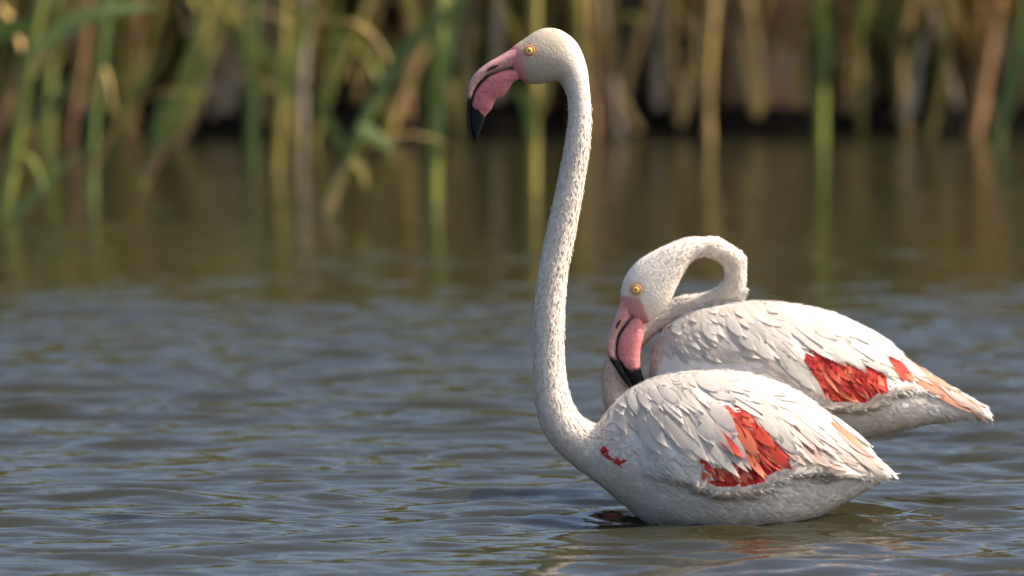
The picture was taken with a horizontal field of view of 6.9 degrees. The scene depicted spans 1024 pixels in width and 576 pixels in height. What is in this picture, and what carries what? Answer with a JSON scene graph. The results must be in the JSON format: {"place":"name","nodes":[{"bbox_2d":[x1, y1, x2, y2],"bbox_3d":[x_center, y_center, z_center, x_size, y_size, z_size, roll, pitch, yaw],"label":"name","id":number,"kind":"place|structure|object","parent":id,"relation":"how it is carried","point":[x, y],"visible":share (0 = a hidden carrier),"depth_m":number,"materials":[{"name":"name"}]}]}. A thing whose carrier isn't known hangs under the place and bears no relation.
{"place":"outdoors","nodes":[
{"label":"outdoors","id":0,"kind":"place"},
{"bbox_2d":[0,134,1023,575],"bbox_3d":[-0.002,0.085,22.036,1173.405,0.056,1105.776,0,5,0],"label":"water","id":1,"kind":"structure","parent":0,"point":[216,358],"depth_m":21.45,"materials":[{"name":"grey liquid"}]},
{"bbox_2d":[0,0,80,143],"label":"reed","id":2,"kind":"object","parent":1,"relation":"in","point":[29,136],"visible":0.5,"depth_m":28.58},
{"bbox_2d":[0,0,84,132],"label":"reed","id":3,"kind":"object","parent":1,"relation":"in","point":[6,100],"visible":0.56,"depth_m":28.48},
{"bbox_2d":[4,0,84,147],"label":"reed","id":4,"kind":"object","parent":1,"relation":"in","point":[43,114],"visible":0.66,"depth_m":28.38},
{"bbox_2d":[62,0,92,142],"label":"reed","id":5,"kind":"object","parent":1,"relation":"in","point":[72,109],"visible":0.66,"depth_m":28.59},
{"bbox_2d":[0,0,160,220],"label":"reed","id":6,"kind":"object","parent":1,"relation":"in","point":[32,45],"visible":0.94,"depth_m":25.31,"materials":[{"name":"plant"}]},
{"bbox_2d":[86,0,207,197],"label":"reed","id":7,"kind":"object","parent":1,"relation":"in","point":[92,163],"visible":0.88,"depth_m":26.18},
{"bbox_2d":[81,0,297,185],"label":"reed","id":8,"kind":"object","parent":1,"relation":"in","point":[165,122],"visible":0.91,"depth_m":26.65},
{"bbox_2d":[165,0,230,144],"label":"reed","id":9,"kind":"object","parent":1,"relation":"in","point":[189,115],"visible":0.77,"depth_m":28.48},
{"bbox_2d":[216,0,260,170],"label":"reed","id":10,"kind":"object","parent":1,"relation":"in","point":[250,55],"visible":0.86,"depth_m":27.26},
{"bbox_2d":[217,0,311,170],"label":"reed","id":11,"kind":"object","parent":1,"relation":"in","point":[282,63],"visible":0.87,"depth_m":27.25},
{"bbox_2d":[258,0,371,144],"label":"reed","id":12,"kind":"object","parent":1,"relation":"in","point":[337,65],"visible":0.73,"depth_m":28.47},
{"bbox_2d":[313,0,467,217],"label":"reed","id":13,"kind":"object","parent":1,"relation":"in","point":[410,44],"visible":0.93,"depth_m":25.38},
{"bbox_2d":[305,0,512,204],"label":"reed","id":14,"kind":"object","parent":1,"relation":"in","point":[441,49],"visible":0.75,"depth_m":25.88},
{"bbox_2d":[497,0,550,192],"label":"reed","id":15,"kind":"object","parent":1,"relation":"in","point":[533,101],"visible":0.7,"depth_m":26.37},
{"bbox_2d":[466,28,899,525],"bbox_3d":[0.354,0.289,17.539,0.894,1.649,0.333,0,5,0],"label":"flamingo","id":16,"kind":"object","parent":1,"relation":"on","point":[719,447],"visible":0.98,"depth_m":17.45},
{"bbox_2d":[704,0,717,140],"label":"reed","id":17,"kind":"object","parent":1,"relation":"in","point":[708,76],"visible":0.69,"depth_m":28.69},
{"bbox_2d":[600,235,993,438],"bbox_3d":[0.601,0.480,17.980,0.832,1.192,0.333,0,5,0],"label":"flamingo","id":18,"kind":"object","parent":1,"relation":"on","point":[863,381],"visible":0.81,"depth_m":17.87},
{"bbox_2d":[815,0,834,144],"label":"reed","id":19,"kind":"object","parent":1,"relation":"in","point":[825,35],"visible":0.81,"depth_m":28.47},
{"bbox_2d":[989,0,1023,144],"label":"reed","id":20,"kind":"object","parent":1,"relation":"in","point":[1011,78],"visible":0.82,"depth_m":28.47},
{"bbox_2d":[0,83,1023,138],"bbox_3d":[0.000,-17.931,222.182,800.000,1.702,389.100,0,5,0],"label":"bank","id":21,"kind":"structure","parent":0,"point":[504,117],"depth_m":29.00,"materials":[{"name":"soil"}]},
{"bbox_2d":[0,0,28,67],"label":"reed","id":22,"kind":"object","parent":21,"relation":"on","point":[5,3],"visible":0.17,"depth_m":28.90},
{"bbox_2d":[0,0,31,83],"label":"reed","id":23,"kind":"object","parent":21,"relation":"on","point":[4,46],"visible":0.47,"depth_m":29.12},
{"bbox_2d":[13,0,41,89],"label":"reed","id":24,"kind":"object","parent":21,"relation":"on","point":[27,16],"visible":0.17,"depth_m":29.40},
{"bbox_2d":[16,1,74,101],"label":"reed","id":25,"kind":"object","parent":21,"relation":"on","point":[35,83],"visible":0.23,"depth_m":29.26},
{"bbox_2d":[21,0,74,93],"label":"reed","id":26,"kind":"object","parent":21,"relation":"on","point":[62,75],"visible":0.21,"depth_m":29.48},
{"bbox_2d":[11,0,153,103],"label":"reed","id":27,"kind":"object","parent":21,"relation":"on","point":[141,101],"visible":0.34,"depth_m":29.11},
{"bbox_2d":[59,0,128,138],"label":"reed","id":28,"kind":"object","parent":21,"relation":"on","point":[110,64],"visible":0.59,"depth_m":28.79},
{"bbox_2d":[58,0,147,113],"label":"reed","id":29,"kind":"object","parent":21,"relation":"on","point":[82,96],"visible":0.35,"depth_m":28.99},
{"bbox_2d":[94,0,117,100],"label":"reed","id":30,"kind":"object","parent":21,"relation":"on","point":[98,21],"visible":0.13,"depth_m":29.05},
{"bbox_2d":[64,0,152,111],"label":"reed","id":31,"kind":"object","parent":21,"relation":"on","point":[89,80],"visible":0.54,"depth_m":29.00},
{"bbox_2d":[89,0,148,118],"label":"reed","id":32,"kind":"object","parent":21,"relation":"on","point":[117,84],"visible":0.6,"depth_m":28.95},
{"bbox_2d":[115,0,186,140],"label":"reed","id":33,"kind":"object","parent":21,"relation":"on","point":[138,83],"visible":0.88,"depth_m":28.67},
{"bbox_2d":[140,0,170,98],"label":"reed","id":34,"kind":"object","parent":21,"relation":"on","point":[152,82],"visible":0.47,"depth_m":29.30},
{"bbox_2d":[115,24,195,80],"bbox_3d":[-1.199,-1.648,29.090,0.789,2.401,0.800,-7,14,-21],"label":"reed","id":35,"kind":"object","parent":21,"relation":"on","point":[117,62],"visible":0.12,"depth_m":29.34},
{"bbox_2d":[144,0,192,99],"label":"reed","id":36,"kind":"object","parent":21,"relation":"on","point":[171,63],"visible":0.52,"depth_m":29.30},
{"bbox_2d":[87,0,266,138],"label":"reed","id":37,"kind":"object","parent":21,"relation":"on","point":[135,26],"visible":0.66,"depth_m":28.77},
{"bbox_2d":[149,0,219,97],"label":"reed","id":38,"kind":"object","parent":21,"relation":"on","point":[193,10],"visible":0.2,"depth_m":29.36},
{"bbox_2d":[127,0,275,112],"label":"reed","id":39,"kind":"object","parent":21,"relation":"on","point":[229,69],"visible":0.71,"depth_m":28.97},
{"bbox_2d":[178,0,241,117],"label":"reed","id":40,"kind":"object","parent":21,"relation":"on","point":[210,81],"visible":0.59,"depth_m":28.95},
{"bbox_2d":[205,0,262,110],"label":"reed","id":41,"kind":"object","parent":21,"relation":"on","point":[241,71],"visible":0.18,"depth_m":29.10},
{"bbox_2d":[222,1,245,100],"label":"reed","id":42,"kind":"object","parent":21,"relation":"on","point":[243,96],"visible":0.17,"depth_m":29.28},
{"bbox_2d":[182,0,298,106],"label":"reed","id":43,"kind":"object","parent":21,"relation":"on","point":[265,24],"visible":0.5,"depth_m":29.15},
{"bbox_2d":[230,0,313,139],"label":"reed","id":44,"kind":"object","parent":21,"relation":"on","point":[300,97],"visible":0.56,"depth_m":28.68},
{"bbox_2d":[229,0,324,104],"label":"reed","id":45,"kind":"object","parent":21,"relation":"on","point":[244,15],"visible":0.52,"depth_m":29.15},
{"bbox_2d":[244,0,326,121],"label":"reed","id":46,"kind":"object","parent":21,"relation":"on","point":[313,26],"visible":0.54,"depth_m":28.87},
{"bbox_2d":[230,2,347,143],"bbox_3d":[-1.224,-1.827,28.538,1.362,3.010,1.054,0,5,0],"label":"reed","id":47,"kind":"object","parent":21,"relation":"on","point":[292,127],"visible":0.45,"depth_m":28.59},
{"bbox_2d":[265,0,328,109],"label":"reed","id":48,"kind":"object","parent":21,"relation":"on","point":[316,91],"visible":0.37,"depth_m":29.27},
{"bbox_2d":[310,2,337,98],"bbox_3d":[-0.631,-1.423,29.143,0.670,1.867,0.712,4,11,4],"label":"reed","id":49,"kind":"object","parent":21,"relation":"on","point":[313,10],"visible":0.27,"depth_m":29.36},
{"bbox_2d":[269,0,391,84],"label":"reed","id":50,"kind":"object","parent":21,"relation":"on","point":[310,53],"visible":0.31,"depth_m":29.49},
{"bbox_2d":[350,0,382,101],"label":"reed","id":51,"kind":"object","parent":21,"relation":"on","point":[360,71],"visible":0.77,"depth_m":29.07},
{"bbox_2d":[316,0,428,140],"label":"reed","id":52,"kind":"object","parent":21,"relation":"on","point":[390,117],"visible":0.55,"depth_m":28.68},
{"bbox_2d":[332,0,423,96],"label":"reed","id":53,"kind":"object","parent":21,"relation":"on","point":[372,77],"visible":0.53,"depth_m":29.36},
{"bbox_2d":[397,0,415,122],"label":"reed","id":54,"kind":"object","parent":21,"relation":"on","point":[406,113],"visible":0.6,"depth_m":28.88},
{"bbox_2d":[381,15,449,85],"bbox_3d":[-0.370,-1.842,29.367,1.017,2.815,0.959,4,6,39],"label":"reed","id":55,"kind":"object","parent":21,"relation":"on","point":[421,74],"visible":0.22,"depth_m":29.42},
{"bbox_2d":[368,0,496,96],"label":"reed","id":56,"kind":"object","parent":21,"relation":"on","point":[422,12],"visible":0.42,"depth_m":29.16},
{"bbox_2d":[430,0,479,136],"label":"reed","id":57,"kind":"object","parent":21,"relation":"on","point":[457,107],"visible":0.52,"depth_m":28.88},
{"bbox_2d":[430,1,507,68],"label":"reed","id":58,"kind":"object","parent":21,"relation":"on","point":[505,49],"visible":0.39,"depth_m":29.36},
{"bbox_2d":[396,0,560,95],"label":"reed","id":59,"kind":"object","parent":21,"relation":"on","point":[467,32],"visible":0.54,"depth_m":29.11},
{"bbox_2d":[456,0,526,93],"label":"reed","id":60,"kind":"object","parent":21,"relation":"on","point":[486,20],"visible":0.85,"depth_m":29.14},
{"bbox_2d":[474,0,524,98],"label":"reed","id":61,"kind":"object","parent":21,"relation":"on","point":[517,16],"visible":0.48,"depth_m":29.24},
{"bbox_2d":[454,1,547,92],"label":"reed","id":62,"kind":"object","parent":21,"relation":"on","point":[475,54],"visible":0.19,"depth_m":29.68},
{"bbox_2d":[490,0,521,100],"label":"reed","id":63,"kind":"object","parent":21,"relation":"on","point":[497,36],"visible":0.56,"depth_m":29.07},
{"bbox_2d":[1,0,1023,103],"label":"reed bed","id":64,"kind":"object","parent":21,"relation":"on","point":[393,16],"visible":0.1,"depth_m":29.54,"materials":[{"name":"plant"}]},
{"bbox_2d":[457,0,596,69],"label":"reed","id":65,"kind":"object","parent":21,"relation":"on","point":[577,17],"visible":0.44,"depth_m":28.86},
{"bbox_2d":[522,0,559,105],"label":"reed","id":66,"kind":"object","parent":21,"relation":"on","point":[551,98],"visible":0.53,"depth_m":29.16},
{"bbox_2d":[560,0,607,134],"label":"reed","id":67,"kind":"object","parent":21,"relation":"on","point":[602,100],"visible":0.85,"depth_m":28.98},
{"bbox_2d":[539,0,629,88],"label":"reed","id":68,"kind":"object","parent":21,"relation":"on","point":[549,19],"visible":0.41,"depth_m":29.08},
{"bbox_2d":[540,0,641,50],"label":"reed","id":69,"kind":"object","parent":21,"relation":"on","point":[567,20],"visible":0.17,"depth_m":29.42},
{"bbox_2d":[522,0,660,90],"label":"reed","id":70,"kind":"object","parent":21,"relation":"on","point":[623,43],"visible":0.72,"depth_m":29.04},
{"bbox_2d":[562,0,623,134],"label":"reed","id":71,"kind":"object","parent":21,"relation":"on","point":[608,31],"visible":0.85,"depth_m":28.97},
{"bbox_2d":[584,0,642,131],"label":"reed","id":72,"kind":"object","parent":21,"relation":"on","point":[631,118],"visible":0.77,"depth_m":28.99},
{"bbox_2d":[586,0,644,138],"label":"reed","id":73,"kind":"object","parent":21,"relation":"on","point":[591,39],"visible":0.77,"depth_m":28.78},
{"bbox_2d":[556,0,684,102],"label":"reed","id":74,"kind":"object","parent":21,"relation":"on","point":[679,42],"visible":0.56,"depth_m":29.32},
{"bbox_2d":[608,0,653,131],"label":"reed","id":75,"kind":"object","parent":21,"relation":"on","point":[634,56],"visible":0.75,"depth_m":28.98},
{"bbox_2d":[633,5,637,92],"bbox_3d":[0.550,-2.144,29.465,0.812,3.387,0.958,-3,6,-30],"label":"reed","id":76,"kind":"object","parent":21,"relation":"on","point":[636,84],"visible":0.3,"depth_m":29.65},
{"bbox_2d":[616,0,716,77],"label":"reed","id":77,"kind":"object","parent":21,"relation":"on","point":[684,60],"visible":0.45,"depth_m":29.41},
{"bbox_2d":[622,0,717,100],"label":"reed","id":78,"kind":"object","parent":21,"relation":"on","point":[627,10],"visible":0.46,"depth_m":29.37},
{"bbox_2d":[651,0,703,108],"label":"reed","id":79,"kind":"object","parent":21,"relation":"on","point":[659,36],"visible":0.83,"depth_m":29.07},
{"bbox_2d":[666,0,698,125],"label":"reed","id":80,"kind":"object","parent":21,"relation":"on","point":[682,97],"visible":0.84,"depth_m":28.97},
{"bbox_2d":[663,0,718,94],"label":"reed","id":81,"kind":"object","parent":21,"relation":"on","point":[678,26],"visible":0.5,"depth_m":29.36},
{"bbox_2d":[677,0,717,103],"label":"reed","id":82,"kind":"object","parent":21,"relation":"on","point":[715,43],"visible":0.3,"depth_m":29.41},
{"bbox_2d":[678,0,738,104],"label":"reed","id":83,"kind":"object","parent":21,"relation":"on","point":[687,13],"visible":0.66,"depth_m":29.25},
{"bbox_2d":[651,0,787,105],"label":"reed","id":84,"kind":"object","parent":21,"relation":"on","point":[705,11],"visible":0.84,"depth_m":29.18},
{"bbox_2d":[694,0,753,104],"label":"reed","id":85,"kind":"object","parent":21,"relation":"on","point":[716,78],"visible":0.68,"depth_m":29.19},
{"bbox_2d":[702,0,745,102],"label":"reed","id":86,"kind":"object","parent":21,"relation":"on","point":[743,94],"visible":0.07,"depth_m":29.44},
{"bbox_2d":[685,0,807,104],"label":"reed","id":87,"kind":"object","parent":21,"relation":"on","point":[733,25],"visible":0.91,"depth_m":29.07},
{"bbox_2d":[681,0,815,106],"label":"reed","id":88,"kind":"object","parent":21,"relation":"on","point":[765,49],"visible":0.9,"depth_m":29.03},
{"bbox_2d":[740,0,763,117],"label":"reed","id":89,"kind":"object","parent":21,"relation":"on","point":[753,83],"visible":0.84,"depth_m":28.97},
{"bbox_2d":[698,8,807,103],"bbox_3d":[0.891,-1.857,28.884,1.200,3.002,0.551,-2,5,-21],"label":"reed","id":90,"kind":"object","parent":21,"relation":"on","point":[731,72],"visible":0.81,"depth_m":29.18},
{"bbox_2d":[717,0,790,105],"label":"reed","id":91,"kind":"object","parent":21,"relation":"on","point":[723,20],"visible":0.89,"depth_m":29.05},
{"bbox_2d":[735,1,774,93],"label":"reed","id":92,"kind":"object","parent":21,"relation":"on","point":[772,36],"visible":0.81,"depth_m":29.08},
{"bbox_2d":[700,0,812,108],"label":"reed","id":93,"kind":"object","parent":21,"relation":"on","point":[799,57],"visible":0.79,"depth_m":29.08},
{"bbox_2d":[706,0,837,95],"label":"reed","id":94,"kind":"object","parent":21,"relation":"on","point":[798,11],"visible":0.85,"depth_m":29.05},
{"bbox_2d":[758,0,795,108],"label":"reed","id":95,"kind":"object","parent":21,"relation":"on","point":[766,8],"visible":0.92,"depth_m":28.98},
{"bbox_2d":[767,0,798,107],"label":"reed","id":96,"kind":"object","parent":21,"relation":"on","point":[787,99],"visible":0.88,"depth_m":29.07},
{"bbox_2d":[757,0,837,82],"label":"reed","id":97,"kind":"object","parent":21,"relation":"on","point":[798,2],"visible":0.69,"depth_m":29.25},
{"bbox_2d":[790,28,809,74],"bbox_3d":[1.044,-1.895,29.537,0.636,2.785,0.816,2,5,23],"label":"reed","id":98,"kind":"object","parent":21,"relation":"on","point":[807,68],"visible":0.1,"depth_m":29.46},
{"bbox_2d":[789,0,864,111],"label":"reed","id":99,"kind":"object","parent":21,"relation":"on","point":[848,99],"visible":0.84,"depth_m":29.08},
{"bbox_2d":[797,0,871,134],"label":"reed","id":100,"kind":"object","parent":21,"relation":"on","point":[862,18],"visible":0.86,"depth_m":28.97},
{"bbox_2d":[789,0,882,107],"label":"reed","id":101,"kind":"object","parent":21,"relation":"on","point":[810,63],"visible":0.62,"depth_m":29.20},
{"bbox_2d":[851,28,855,76],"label":"reed","id":102,"kind":"object","parent":21,"relation":"on","point":[853,55],"visible":0.07,"depth_m":29.64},
{"bbox_2d":[811,0,900,108],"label":"reed","id":103,"kind":"object","parent":21,"relation":"on","point":[838,86],"visible":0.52,"depth_m":29.15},
{"bbox_2d":[809,0,913,109],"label":"reed","id":104,"kind":"object","parent":21,"relation":"on","point":[906,36],"visible":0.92,"depth_m":29.13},
{"bbox_2d":[848,0,875,102],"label":"reed","id":105,"kind":"object","parent":21,"relation":"on","point":[868,91],"visible":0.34,"depth_m":29.38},
{"bbox_2d":[807,0,926,133],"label":"reed","id":106,"kind":"object","parent":21,"relation":"on","point":[906,100],"visible":0.84,"depth_m":28.98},
{"bbox_2d":[850,0,935,108],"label":"reed","id":107,"kind":"object","parent":21,"relation":"on","point":[918,36],"visible":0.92,"depth_m":29.19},
{"bbox_2d":[832,0,956,102],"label":"reed","id":108,"kind":"object","parent":21,"relation":"on","point":[888,89],"visible":0.41,"depth_m":29.33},
{"bbox_2d":[869,0,936,102],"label":"reed","id":109,"kind":"object","parent":21,"relation":"on","point":[880,49],"visible":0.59,"depth_m":29.40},
{"bbox_2d":[871,3,941,98],"bbox_3d":[1.000,-1.700,29.575,1.085,2.569,0.715,0,5,0],"label":"reed","id":110,"kind":"object","parent":21,"relation":"on","point":[875,25],"visible":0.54,"depth_m":29.47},
{"bbox_2d":[871,0,978,126],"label":"reed","id":111,"kind":"object","parent":21,"relation":"on","point":[892,14],"visible":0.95,"depth_m":29.00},
{"bbox_2d":[924,0,957,136],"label":"reed","id":112,"kind":"object","parent":21,"relation":"on","point":[931,127],"visible":0.74,"depth_m":28.88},
{"bbox_2d":[924,0,959,107],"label":"reed","id":113,"kind":"object","parent":21,"relation":"on","point":[955,103],"visible":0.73,"depth_m":29.08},
{"bbox_2d":[935,0,955,84],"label":"reed","id":114,"kind":"object","parent":21,"relation":"on","point":[937,10],"visible":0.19,"depth_m":29.58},
{"bbox_2d":[869,0,1023,98],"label":"reed","id":115,"kind":"object","parent":21,"relation":"on","point":[1001,37],"visible":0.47,"depth_m":29.18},
{"bbox_2d":[901,0,992,134],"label":"reed","id":116,"kind":"object","parent":21,"relation":"on","point":[964,29],"visible":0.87,"depth_m":28.92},
{"bbox_2d":[914,0,1008,102],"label":"reed","id":117,"kind":"object","parent":21,"relation":"on","point":[962,7],"visible":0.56,"depth_m":29.29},
{"bbox_2d":[937,0,988,97],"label":"reed","id":118,"kind":"object","parent":21,"relation":"on","point":[952,50],"visible":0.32,"depth_m":29.49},
{"bbox_2d":[939,0,991,101],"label":"reed","id":119,"kind":"object","parent":21,"relation":"on","point":[971,60],"visible":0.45,"depth_m":29.22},
{"bbox_2d":[974,0,988,86],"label":"reed","id":120,"kind":"object","parent":21,"relation":"on","point":[977,60],"visible":0.17,"depth_m":29.31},
{"bbox_2d":[966,0,1009,136],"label":"reed","id":121,"kind":"object","parent":21,"relation":"on","point":[983,78],"visible":0.78,"depth_m":28.88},
{"bbox_2d":[987,0,1020,99],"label":"reed","id":122,"kind":"object","parent":21,"relation":"on","point":[996,62],"visible":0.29,"depth_m":29.38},
{"bbox_2d":[1003,0,1014,14],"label":"reed","id":123,"kind":"object","parent":21,"relation":"on","point":[1010,8],"visible":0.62,"depth_m":29.06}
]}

